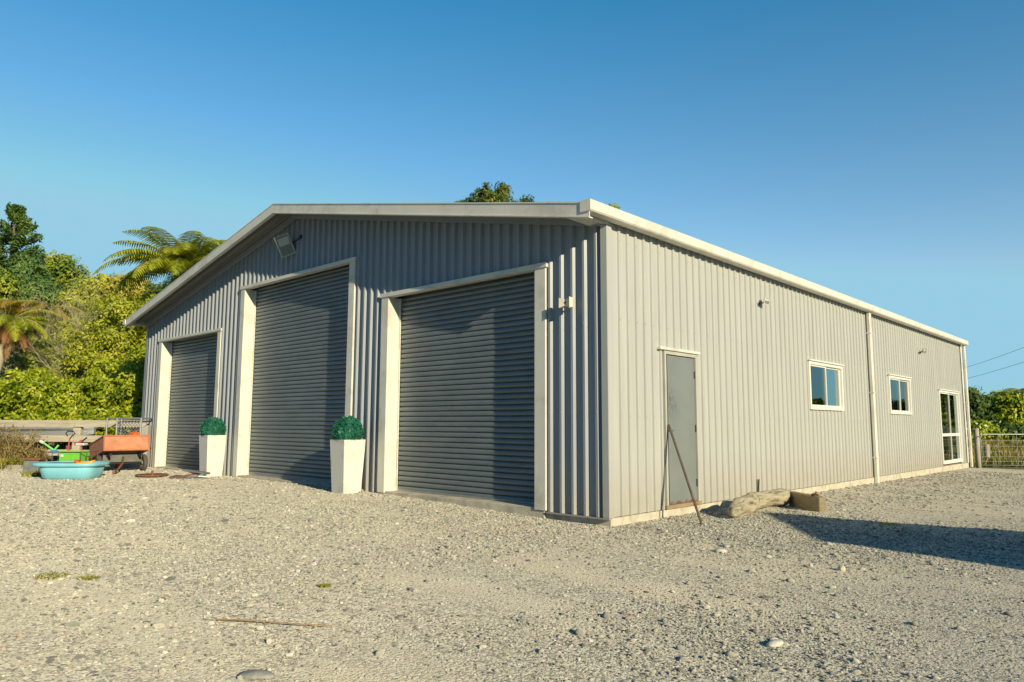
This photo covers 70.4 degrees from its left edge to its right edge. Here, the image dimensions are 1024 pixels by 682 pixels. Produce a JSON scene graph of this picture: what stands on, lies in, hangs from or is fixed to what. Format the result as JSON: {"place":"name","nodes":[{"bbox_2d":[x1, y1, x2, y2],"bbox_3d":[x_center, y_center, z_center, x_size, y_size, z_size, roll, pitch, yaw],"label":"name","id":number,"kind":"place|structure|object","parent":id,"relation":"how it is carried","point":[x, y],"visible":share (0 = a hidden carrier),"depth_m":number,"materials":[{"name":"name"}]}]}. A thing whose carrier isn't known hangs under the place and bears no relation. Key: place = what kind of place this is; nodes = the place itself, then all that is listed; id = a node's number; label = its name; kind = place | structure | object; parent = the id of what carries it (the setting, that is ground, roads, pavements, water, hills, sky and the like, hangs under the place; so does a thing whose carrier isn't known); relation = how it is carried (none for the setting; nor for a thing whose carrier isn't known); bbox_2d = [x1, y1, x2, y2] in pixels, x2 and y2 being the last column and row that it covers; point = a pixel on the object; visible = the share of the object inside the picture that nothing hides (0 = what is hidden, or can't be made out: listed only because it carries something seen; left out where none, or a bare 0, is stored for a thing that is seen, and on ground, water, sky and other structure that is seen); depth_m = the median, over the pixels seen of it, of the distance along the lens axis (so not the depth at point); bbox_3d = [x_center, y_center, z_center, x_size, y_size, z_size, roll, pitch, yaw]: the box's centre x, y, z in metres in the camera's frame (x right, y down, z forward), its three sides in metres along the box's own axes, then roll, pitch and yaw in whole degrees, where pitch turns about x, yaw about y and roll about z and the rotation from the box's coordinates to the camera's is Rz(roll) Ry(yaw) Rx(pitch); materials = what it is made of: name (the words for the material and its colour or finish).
{"place":"outdoors","nodes":[
{"label":"outdoors","id":0,"kind":"place"},
{"bbox_2d":[0,465,1023,681],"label":"gravel yard","id":1,"kind":"structure","parent":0,"point":[959,643],"depth_m":4.97,"materials":[{"name":"grey gravel"}]},
{"bbox_2d":[0,454,41,469],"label":"weed clump","id":2,"kind":"object","parent":1,"relation":"on","point":[11,462],"visible":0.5,"depth_m":17.15,"materials":[{"name":"green plant"}]},
{"bbox_2d":[0,424,47,464],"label":"weed clump","id":3,"kind":"object","parent":1,"relation":"on","point":[6,443],"visible":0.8,"depth_m":17.60,"materials":[{"name":"brown plant"}]},
{"bbox_2d":[0,443,50,464],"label":"weed clump","id":4,"kind":"object","parent":1,"relation":"on","point":[40,451],"visible":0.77,"depth_m":17.45,"materials":[{"name":"brown plant"}]},
{"bbox_2d":[18,469,40,476],"bbox_3d":[-9.776,2.702,14.875,0.526,0.136,0.634,2,-7,-18],"label":"weed tuft","id":5,"kind":"object","parent":1,"relation":"on","point":[36,473],"visible":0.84,"depth_m":14.78,"materials":[{"name":"green plant"}]},
{"bbox_2d":[21,457,47,474],"bbox_3d":[-10.112,2.647,15.345,0.400,0.350,0.300,0,-7,0],"label":"metal box","id":6,"kind":"object","parent":1,"relation":"on","point":[27,464],"visible":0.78,"depth_m":15.23,"materials":[{"name":"metal"}]},
{"bbox_2d":[33,572,69,580],"bbox_3d":[-3.530,1.797,5.569,0.276,0.031,0.250,-2,-7,21],"label":"grass tuft","id":7,"kind":"object","parent":1,"relation":"on","point":[51,575],"visible":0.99,"depth_m":5.54,"materials":[{"name":"green plant"}]},
{"bbox_2d":[32,461,109,478],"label":"wading pool","id":8,"kind":"structure","parent":1,"relation":"on","point":[51,470],"depth_m":14.05,"materials":[{"name":"teal plastic"}]},
{"bbox_2d":[74,460,94,462],"bbox_3d":[-8.393,2.407,14.246,0.420,0.150,0.180,0,-7,0],"label":"toy boat","id":9,"kind":"object","parent":8,"relation":"in","point":[79,461],"visible":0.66,"depth_m":14.21,"materials":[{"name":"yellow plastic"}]},
{"bbox_2d":[45,451,97,461],"bbox_3d":[-9.292,2.577,15.303,0.856,0.487,0.415,0,-7,0],"label":"wire rack","id":10,"kind":"object","parent":1,"relation":"on","point":[78,452],"visible":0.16,"depth_m":15.13,"materials":[{"name":"metal"}]},
{"bbox_2d":[39,440,58,452],"bbox_3d":[-9.758,2.226,15.293,0.419,0.277,0.060,0,-7,0],"label":"toy spade","id":11,"kind":"object","parent":10,"relation":"on","point":[54,450],"visible":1,"depth_m":15.28,"materials":[{"name":"plastic"}]},
{"bbox_2d":[58,450,88,460],"bbox_3d":[-9.248,2.431,15.307,0.460,0.242,0.364,0,-7,0],"label":"toy crate","id":12,"kind":"object","parent":10,"relation":"on","point":[70,455],"visible":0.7,"depth_m":15.15,"materials":[{"name":"plastic"}]},
{"bbox_2d":[65,430,87,450],"bbox_3d":[-9.448,2.405,15.725,0.709,0.921,0.400,0,-7,0],"label":"toy tricycle","id":13,"kind":"object","parent":1,"relation":"on","point":[78,443],"visible":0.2,"depth_m":15.73,"materials":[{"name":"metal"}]},
{"bbox_2d":[76,574,99,580],"bbox_3d":[-3.236,1.806,5.535,0.188,0.031,0.185,-6,-9,43],"label":"grass tuft","id":14,"kind":"object","parent":1,"relation":"on","point":[91,577],"visible":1,"depth_m":5.52,"materials":[{"name":"green plant"}]},
{"bbox_2d":[89,435,149,473],"bbox_3d":[-8.745,2.523,16.295,1.040,0.824,1.814,6,-9,-43],"label":"tipping cart","id":15,"kind":"object","parent":1,"relation":"on","point":[125,449],"visible":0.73,"depth_m":16.20,"materials":[{"name":"orange paint"}]},
{"bbox_2d":[105,417,152,468],"bbox_3d":[-9.357,2.488,17.754,0.864,1.220,0.694,0,-7,0],"label":"cage","id":16,"kind":"object","parent":1,"relation":"on","point":[121,423],"visible":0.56,"depth_m":17.47,"materials":[{"name":"grey metal"}]},
{"bbox_2d":[124,425,151,467],"bbox_3d":[-9.267,2.611,18.016,0.520,1.035,0.300,0,-7,0],"label":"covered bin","id":17,"kind":"object","parent":1,"relation":"on","point":[147,430],"visible":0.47,"depth_m":17.92,"materials":[{"name":"white plastic"}]},
{"bbox_2d":[135,471,168,476],"bbox_3d":[-7.349,2.707,14.809,0.630,0.112,0.630,-6,-9,43],"label":"rusty disc","id":18,"kind":"object","parent":1,"relation":"on","point":[152,474],"visible":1,"depth_m":14.76,"materials":[{"name":"metal"}]},
{"bbox_2d":[187,474,209,477],"bbox_3d":[-6.209,2.666,14.382,0.305,0.105,0.378,-6,-9,43],"label":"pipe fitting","id":19,"kind":"object","parent":1,"relation":"on","point":[203,476],"visible":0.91,"depth_m":14.32,"materials":[{"name":"white plastic"}]},
{"bbox_2d":[199,435,226,476],"bbox_3d":[-6.283,2.397,15.179,0.409,0.850,0.409,-6,-9,43],"label":"planter","id":20,"kind":"object","parent":1,"relation":"on","point":[211,453],"visible":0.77,"depth_m":15.05,"materials":[{"name":"ceramic"}]},
{"bbox_2d":[200,417,226,435],"bbox_3d":[-6.279,1.851,15.243,0.532,0.532,0.540,-6,-9,43],"label":"topiary ball","id":21,"kind":"object","parent":20,"relation":"in","point":[213,426],"visible":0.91,"depth_m":15.09,"materials":[{"name":"green plant"}]},
{"bbox_2d":[238,669,274,679],"bbox_3d":[-1.211,1.588,3.448,0.173,0.042,0.100,0,-7,3],"label":"stone","id":22,"kind":"object","parent":1,"relation":"on","point":[255,674],"visible":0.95,"depth_m":3.42,"materials":[{"name":"white stone"}]},
{"bbox_2d":[217,619,331,625],"bbox_3d":[-1.428,1.685,4.347,0.735,0.018,0.012,-1,-7,9],"label":"stick","id":23,"kind":"object","parent":1,"relation":"on","point":[266,621],"visible":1,"depth_m":4.36,"materials":[{"name":"wood"}]},
{"bbox_2d":[316,583,331,587],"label":"grass tuft","id":24,"kind":"object","parent":1,"relation":"on","point":[324,585],"visible":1,"depth_m":5.35,"materials":[{"name":"green plant"}]},
{"bbox_2d":[330,439,365,493],"bbox_3d":[-2.658,2.015,11.683,0.409,0.850,0.409,-6,-9,43],"label":"planter","id":25,"kind":"object","parent":1,"relation":"on","point":[347,459],"visible":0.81,"depth_m":11.55,"materials":[{"name":"ceramic"}]},
{"bbox_2d":[332,415,363,439],"bbox_3d":[-2.651,1.469,11.747,0.531,0.540,0.534,-6,-9,43],"label":"topiary ball","id":26,"kind":"object","parent":25,"relation":"in","point":[350,427],"visible":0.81,"depth_m":11.59,"materials":[{"name":"green plant"}]},
{"bbox_2d":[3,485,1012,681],"bbox_3d":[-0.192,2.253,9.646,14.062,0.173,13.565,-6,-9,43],"label":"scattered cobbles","id":27,"kind":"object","parent":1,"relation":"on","point":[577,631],"visible":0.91,"depth_m":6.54,"materials":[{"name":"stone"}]},
{"bbox_2d":[0,500,1023,681],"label":"fine chippings","id":28,"kind":"object","parent":1,"relation":"on","point":[420,537],"visible":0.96,"depth_m":6.54,"materials":[{"name":"gravel"}]},
{"bbox_2d":[123,198,972,526],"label":"metal shed","id":29,"kind":"structure","parent":1,"relation":"on","point":[453,352],"depth_m":11.60,"materials":[{"name":"metal"}]},
{"bbox_2d":[164,333,217,469],"bbox_3d":[-7.421,1.296,17.043,3.050,3.369,0.067,-6,-9,43],"label":"roller door","id":30,"kind":"structure","parent":29,"relation":"in","point":[193,370],"depth_m":17.26,"materials":[{"name":"metal"}]},
{"bbox_2d":[274,233,301,257],"bbox_3d":[-4.281,-1.842,14.013,0.593,0.481,0.241,-1,-7,10],"label":"flood light","id":31,"kind":"object","parent":29,"relation":"attached to","point":[285,245],"visible":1,"depth_m":13.99,"materials":[{"name":"metal"}]},
{"bbox_2d":[247,265,348,482],"bbox_3d":[-4.058,0.561,13.959,3.800,4.156,0.067,-6,-9,43],"label":"roller door","id":32,"kind":"structure","parent":29,"relation":"in","point":[300,340],"depth_m":13.99,"materials":[{"name":"metal"}]},
{"bbox_2d":[395,271,534,504],"bbox_3d":[-0.683,0.566,10.777,3.170,3.449,0.067,-6,-9,43],"label":"roller door","id":33,"kind":"structure","parent":29,"relation":"in","point":[466,402],"depth_m":10.70,"materials":[{"name":"metal"}]},
{"bbox_2d":[559,296,572,307],"bbox_3d":[0.700,-0.484,9.193,0.170,0.130,0.130,-6,-9,43],"label":"motion sensor","id":34,"kind":"object","parent":29,"relation":"attached to","point":[567,302],"visible":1,"depth_m":9.16,"materials":[{"name":"plastic"}]},
{"bbox_2d":[666,354,697,504],"bbox_3d":[2.318,1.201,9.917,0.096,1.990,0.789,-6,-9,43],"label":"side door","id":35,"kind":"structure","parent":29,"relation":"in","point":[680,370],"depth_m":9.93,"materials":[{"name":"paint"}]},
{"bbox_2d":[758,297,770,304],"bbox_3d":[4.182,-0.660,12.001,0.153,0.140,0.170,-6,-9,43],"label":"flood light","id":36,"kind":"object","parent":29,"relation":"attached to","point":[766,301],"visible":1,"depth_m":11.99,"materials":[{"name":"metal"}]},
{"bbox_2d":[807,359,844,410],"bbox_3d":[6.037,0.868,13.968,0.142,0.925,1.810,-6,-9,43],"label":"window","id":37,"kind":"structure","parent":29,"relation":"in","point":[826,390],"depth_m":13.96,"materials":[{"name":"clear glass"}]},
{"bbox_2d":[887,374,912,414],"bbox_3d":[9.324,1.301,17.452,0.142,0.925,1.810,-6,-9,43],"label":"window","id":38,"kind":"structure","parent":29,"relation":"in","point":[899,387],"depth_m":17.44,"materials":[{"name":"white glass"}]},
{"bbox_2d":[937,389,962,463],"bbox_3d":[12.591,2.454,20.836,0.142,2.070,2.380,-6,-9,43],"label":"glass door","id":39,"kind":"structure","parent":29,"relation":"in","point":[949,402],"depth_m":20.87,"materials":[{"name":"white glass"}]},
{"bbox_2d":[668,424,702,524],"bbox_3d":[2.186,1.666,9.191,0.032,1.217,0.775,2,-7,-17],"label":"iron bar","id":40,"kind":"object","parent":1,"relation":"on","point":[685,474],"visible":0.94,"depth_m":9.16,"materials":[{"name":"metal"}]},
{"bbox_2d":[714,548,726,552],"bbox_3d":[1.984,1.996,6.898,0.125,0.049,0.092,-2,-7,20],"label":"stone","id":41,"kind":"object","parent":1,"relation":"on","point":[719,550],"visible":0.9,"depth_m":6.87,"materials":[{"name":"white stone"}]},
{"bbox_2d":[728,494,759,517],"bbox_3d":[3.065,2.211,9.682,0.256,0.275,1.025,-5,-8,38],"label":"rock","id":42,"kind":"object","parent":1,"relation":"on","point":[743,505],"visible":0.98,"depth_m":9.53,"materials":[{"name":"beige stone"}]},
{"bbox_2d":[746,488,791,508],"bbox_3d":[3.688,2.286,10.475,1.126,0.263,0.248,6,-9,-43],"label":"short log","id":43,"kind":"object","parent":1,"relation":"on","point":[776,497],"visible":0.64,"depth_m":10.41,"materials":[{"name":"beige wood"}]},
{"bbox_2d":[766,639,783,647],"bbox_3d":[1.457,1.676,4.012,0.143,0.043,0.061,5,-8,-37],"label":"stone","id":44,"kind":"object","parent":1,"relation":"on","point":[775,643],"visible":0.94,"depth_m":3.98,"materials":[{"name":"white stone"}]},
{"bbox_2d":[789,491,825,511],"bbox_3d":[4.249,2.320,10.458,0.110,0.215,0.800,1,-5,-9],"label":"timber block","id":45,"kind":"object","parent":1,"relation":"on","point":[807,501],"depth_m":10.34,"materials":[{"name":"beige wood"}]},
{"bbox_2d":[837,565,845,570],"bbox_3d":[2.754,1.903,6.059,0.060,0.063,0.079,1,-7,-4],"label":"stone","id":46,"kind":"object","parent":1,"relation":"on","point":[841,567],"visible":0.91,"depth_m":6.04,"materials":[{"name":"white stone"}]},
{"bbox_2d":[879,522,898,525],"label":"grass tuft","id":47,"kind":"object","parent":1,"relation":"on","point":[891,524],"visible":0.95,"depth_m":8.86,"materials":[{"name":"green plant"}]},
{"bbox_2d":[0,0,1023,395],"label":"sky","id":48,"kind":"structure","parent":0,"point":[871,152],"materials":[{"name":"blue"}]},
{"bbox_2d":[33,444,1023,469],"bbox_3d":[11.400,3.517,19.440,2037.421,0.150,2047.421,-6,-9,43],"label":"field","id":49,"kind":"structure","parent":0,"point":[55,458],"depth_m":23.00,"materials":[{"name":"green plant"}]},
{"bbox_2d":[0,465,22,469],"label":"edging board","id":50,"kind":"object","parent":49,"relation":"on","point":[16,467],"visible":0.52,"depth_m":17.13,"materials":[{"name":"beige wood"}]},
{"bbox_2d":[0,266,29,445],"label":"round tree","id":51,"kind":"object","parent":49,"relation":"on","point":[7,287],"visible":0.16,"depth_m":32.98,"materials":[{"name":"green plant"}]},
{"bbox_2d":[0,363,61,447],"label":"shrub","id":52,"kind":"object","parent":49,"relation":"on","point":[22,390],"visible":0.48,"depth_m":21.25,"materials":[{"name":"green plant"}]},
{"bbox_2d":[0,319,62,446],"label":"dark tree","id":53,"kind":"object","parent":49,"relation":"on","point":[3,369],"visible":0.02,"depth_m":27.18,"materials":[{"name":"green plant"}]},
{"bbox_2d":[0,249,63,325],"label":"dark tree","id":54,"kind":"object","parent":49,"relation":"on","point":[23,264],"visible":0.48,"depth_m":34.59,"materials":[{"name":"green plant"}]},
{"bbox_2d":[0,309,66,372],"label":"tree fern","id":55,"kind":"object","parent":49,"relation":"on","point":[12,325],"visible":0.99,"depth_m":21.35,"materials":[{"name":"green fern fronds"},{"name":"dry brown fronds"},{"name":"bark"}]},
{"bbox_2d":[0,299,66,400],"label":"tree fern","id":56,"kind":"object","parent":49,"relation":"on","point":[14,309],"visible":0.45,"depth_m":26.48,"materials":[{"name":"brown plant"}]},
{"bbox_2d":[0,202,68,365],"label":"pine tree","id":57,"kind":"object","parent":49,"relation":"on","point":[21,226],"visible":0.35,"depth_m":35.64,"materials":[{"name":"green plant"}]},
{"bbox_2d":[1,334,89,447],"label":"shrub","id":58,"kind":"object","parent":49,"relation":"on","point":[27,362],"visible":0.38,"depth_m":23.36,"materials":[{"name":"green plant"}]},
{"bbox_2d":[7,300,86,448],"bbox_3d":[-16.605,1.369,25.585,2.204,5.567,2.321,-6,-9,43],"label":"tree fern","id":59,"kind":"object","parent":49,"relation":"on","point":[41,305],"visible":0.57,"depth_m":25.72,"materials":[{"name":"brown plant"}]},
{"bbox_2d":[0,427,95,460],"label":"boat trailer","id":60,"kind":"object","parent":49,"relation":"on","point":[64,430],"visible":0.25,"depth_m":20.04,"materials":[{"name":"metal"}]},
{"bbox_2d":[19,375,104,448],"bbox_3d":[-13.284,2.394,21.695,2.653,2.777,2.075,-1,-7,11],"label":"shrub","id":61,"kind":"object","parent":49,"relation":"on","point":[56,405],"visible":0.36,"depth_m":21.22,"materials":[{"name":"green plant"}]},
{"bbox_2d":[36,249,90,292],"bbox_3d":[-23.949,0.441,37.766,3.980,10.235,4.116,-6,-9,43],"label":"round tree","id":62,"kind":"object","parent":49,"relation":"on","point":[66,272],"visible":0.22,"depth_m":37.25,"materials":[{"name":"green plant"}]},
{"bbox_2d":[0,253,134,447],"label":"bare tree","id":63,"kind":"object","parent":49,"relation":"on","point":[61,327],"visible":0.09,"depth_m":24.75,"materials":[{"name":"plant"}]},
{"bbox_2d":[0,420,146,455],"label":"rail fence","id":64,"kind":"object","parent":49,"relation":"on","point":[78,426],"visible":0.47,"depth_m":18.32,"materials":[{"name":"wood"}]},
{"bbox_2d":[0,281,148,449],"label":"tree","id":65,"kind":"object","parent":49,"relation":"on","point":[108,336],"visible":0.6,"depth_m":22.73,"materials":[{"name":"plant"}]},
{"bbox_2d":[43,314,108,449],"bbox_3d":[-15.070,1.627,25.942,3.012,5.256,3.210,-6,-9,43],"label":"broadleaf tree","id":66,"kind":"object","parent":49,"relation":"on","point":[67,328],"visible":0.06,"depth_m":25.26,"materials":[{"name":"green plant"}]},
{"bbox_2d":[46,270,120,321],"bbox_3d":[-18.028,0.950,30.988,3.734,7.722,2.977,0,-7,-2],"label":"broadleaf tree","id":67,"kind":"object","parent":49,"relation":"on","point":[97,284],"visible":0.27,"depth_m":30.28,"materials":[{"name":"yellow plant"}]},
{"bbox_2d":[61,353,141,434],"bbox_3d":[-11.960,2.060,21.648,2.308,3.441,2.505,-6,-9,43],"label":"shrub","id":68,"kind":"object","parent":49,"relation":"on","point":[97,383],"visible":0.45,"depth_m":21.13,"materials":[{"name":"green plant"}]},
{"bbox_2d":[96,299,145,359],"bbox_3d":[-13.955,1.154,25.594,5.996,5.642,4.937,-6,-9,43],"label":"tree","id":69,"kind":"object","parent":49,"relation":"on","point":[134,338],"visible":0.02,"depth_m":23.99,"materials":[{"name":"green plant"}]},
{"bbox_2d":[107,341,145,434],"bbox_3d":[-10.741,1.727,21.299,2.046,4.032,1.920,-2,-7,17],"label":"shrub","id":70,"kind":"object","parent":49,"relation":"on","point":[130,375],"visible":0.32,"depth_m":20.78,"materials":[{"name":"green plant"}]},
{"bbox_2d":[95,273,164,307],"bbox_3d":[-16.184,0.977,30.872,2.910,7.659,3.248,-6,-9,43],"label":"broadleaf tree","id":71,"kind":"object","parent":49,"relation":"on","point":[114,282],"visible":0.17,"depth_m":30.09,"materials":[{"name":"green plant"}]},
{"bbox_2d":[106,293,155,359],"bbox_3d":[-12.677,1.257,24.756,3.250,5.739,2.239,-4,-8,33],"label":"broadleaf tree","id":72,"kind":"object","parent":49,"relation":"on","point":[139,331],"visible":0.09,"depth_m":24.22,"materials":[{"name":"green plant"}]},
{"bbox_2d":[131,277,174,302],"bbox_3d":[-13.960,0.887,28.929,3.509,7.412,2.373,2,-7,-12],"label":"dark tree","id":73,"kind":"object","parent":49,"relation":"on","point":[155,289],"visible":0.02,"depth_m":28.77,"materials":[{"name":"green plant"}]},
{"bbox_2d":[91,226,224,298],"bbox_3d":[-11.428,0.212,24.522,5.028,7.665,5.070,-6,-9,43],"label":"tree fern","id":74,"kind":"object","parent":49,"relation":"on","point":[181,257],"visible":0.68,"depth_m":24.18,"materials":[{"name":"green plant"}]},
{"bbox_2d":[455,181,534,201],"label":"tall tree","id":75,"kind":"object","parent":49,"relation":"on","point":[500,193],"visible":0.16,"depth_m":45.67,"materials":[{"name":"green plant"}]},
{"bbox_2d":[609,203,619,208],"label":"tall tree","id":76,"kind":"object","parent":49,"relation":"on","point":[615,206],"visible":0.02,"depth_m":60.01,"materials":[{"name":"green plant"}]},
{"bbox_2d":[964,385,981,395],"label":"tree","id":77,"kind":"object","parent":49,"relation":"on","point":[974,389],"visible":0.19,"depth_m":65.44,"materials":[{"name":"green plant"}]},
{"bbox_2d":[974,428,981,467],"bbox_3d":[14.345,3.426,22.317,0.149,1.471,0.235,-2,-7,17],"label":"gate post","id":78,"kind":"object","parent":49,"relation":"on","point":[977,448],"visible":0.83,"depth_m":22.32,"materials":[{"name":"brown wood"}]},
{"bbox_2d":[980,434,1023,465],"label":"farm gate","id":79,"kind":"structure","parent":78,"relation":"attached to","point":[1018,461],"depth_m":22.37,"materials":[{"name":"grey metal"}]},
{"bbox_2d":[964,390,999,425],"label":"tree","id":80,"kind":"object","parent":49,"relation":"on","point":[976,402],"visible":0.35,"depth_m":59.41,"materials":[{"name":"green plant"}]},
{"bbox_2d":[983,444,989,458],"bbox_3d":[16.195,3.985,24.711,0.164,0.920,0.164,-6,-9,43],"label":"short post","id":81,"kind":"object","parent":49,"relation":"on","point":[986,451],"visible":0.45,"depth_m":24.68,"materials":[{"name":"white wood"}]},
{"bbox_2d":[966,417,1008,439],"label":"field tree","id":82,"kind":"object","parent":49,"relation":"on","point":[984,427],"visible":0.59,"depth_m":51.52,"materials":[{"name":"green plant"}]},
{"bbox_2d":[980,388,1013,415],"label":"tree","id":83,"kind":"object","parent":49,"relation":"on","point":[994,393],"visible":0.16,"depth_m":61.72,"materials":[{"name":"green plant"}]},
{"bbox_2d":[990,391,1023,425],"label":"tree","id":84,"kind":"object","parent":49,"relation":"on","point":[1009,406],"visible":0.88,"depth_m":59.43,"materials":[{"name":"green plant"}]},
{"bbox_2d":[994,421,1023,439],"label":"field tree","id":85,"kind":"object","parent":49,"relation":"on","point":[1011,429],"visible":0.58,"depth_m":51.99,"materials":[{"name":"green plant"}]},
{"bbox_2d":[1003,388,1023,392],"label":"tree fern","id":86,"kind":"object","parent":49,"relation":"on","point":[1015,389],"visible":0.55,"depth_m":61.92,"materials":[{"name":"green plant"}]},
{"bbox_2d":[967,437,1023,466],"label":"pasture grass","id":87,"kind":"structure","parent":0,"point":[1005,450],"depth_m":29.03,"materials":[{"name":"green plant"}]},
{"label":"hillside","id":88,"kind":"structure","parent":0,"visible":0},
{"bbox_2d":[3,351,125,449],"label":"undergrowth","id":89,"kind":"object","parent":88,"relation":"on","point":[57,443],"visible":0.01,"depth_m":27.46,"materials":[{"name":"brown plant"}]},
{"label":"steel plate","id":90,"kind":"object","parent":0,"visible":0},
{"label":"rusty board","id":91,"kind":"object","parent":90,"relation":"on","visible":0},
{"bbox_2d":[182,469,209,473],"bbox_3d":[-6.318,2.615,14.512,0.521,0.101,0.141,-1,-7,8],"label":"grey board","id":92,"kind":"object","parent":91,"relation":"on","point":[194,471],"visible":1,"depth_m":14.46,"materials":[{"name":"grey wood"}]}
]}

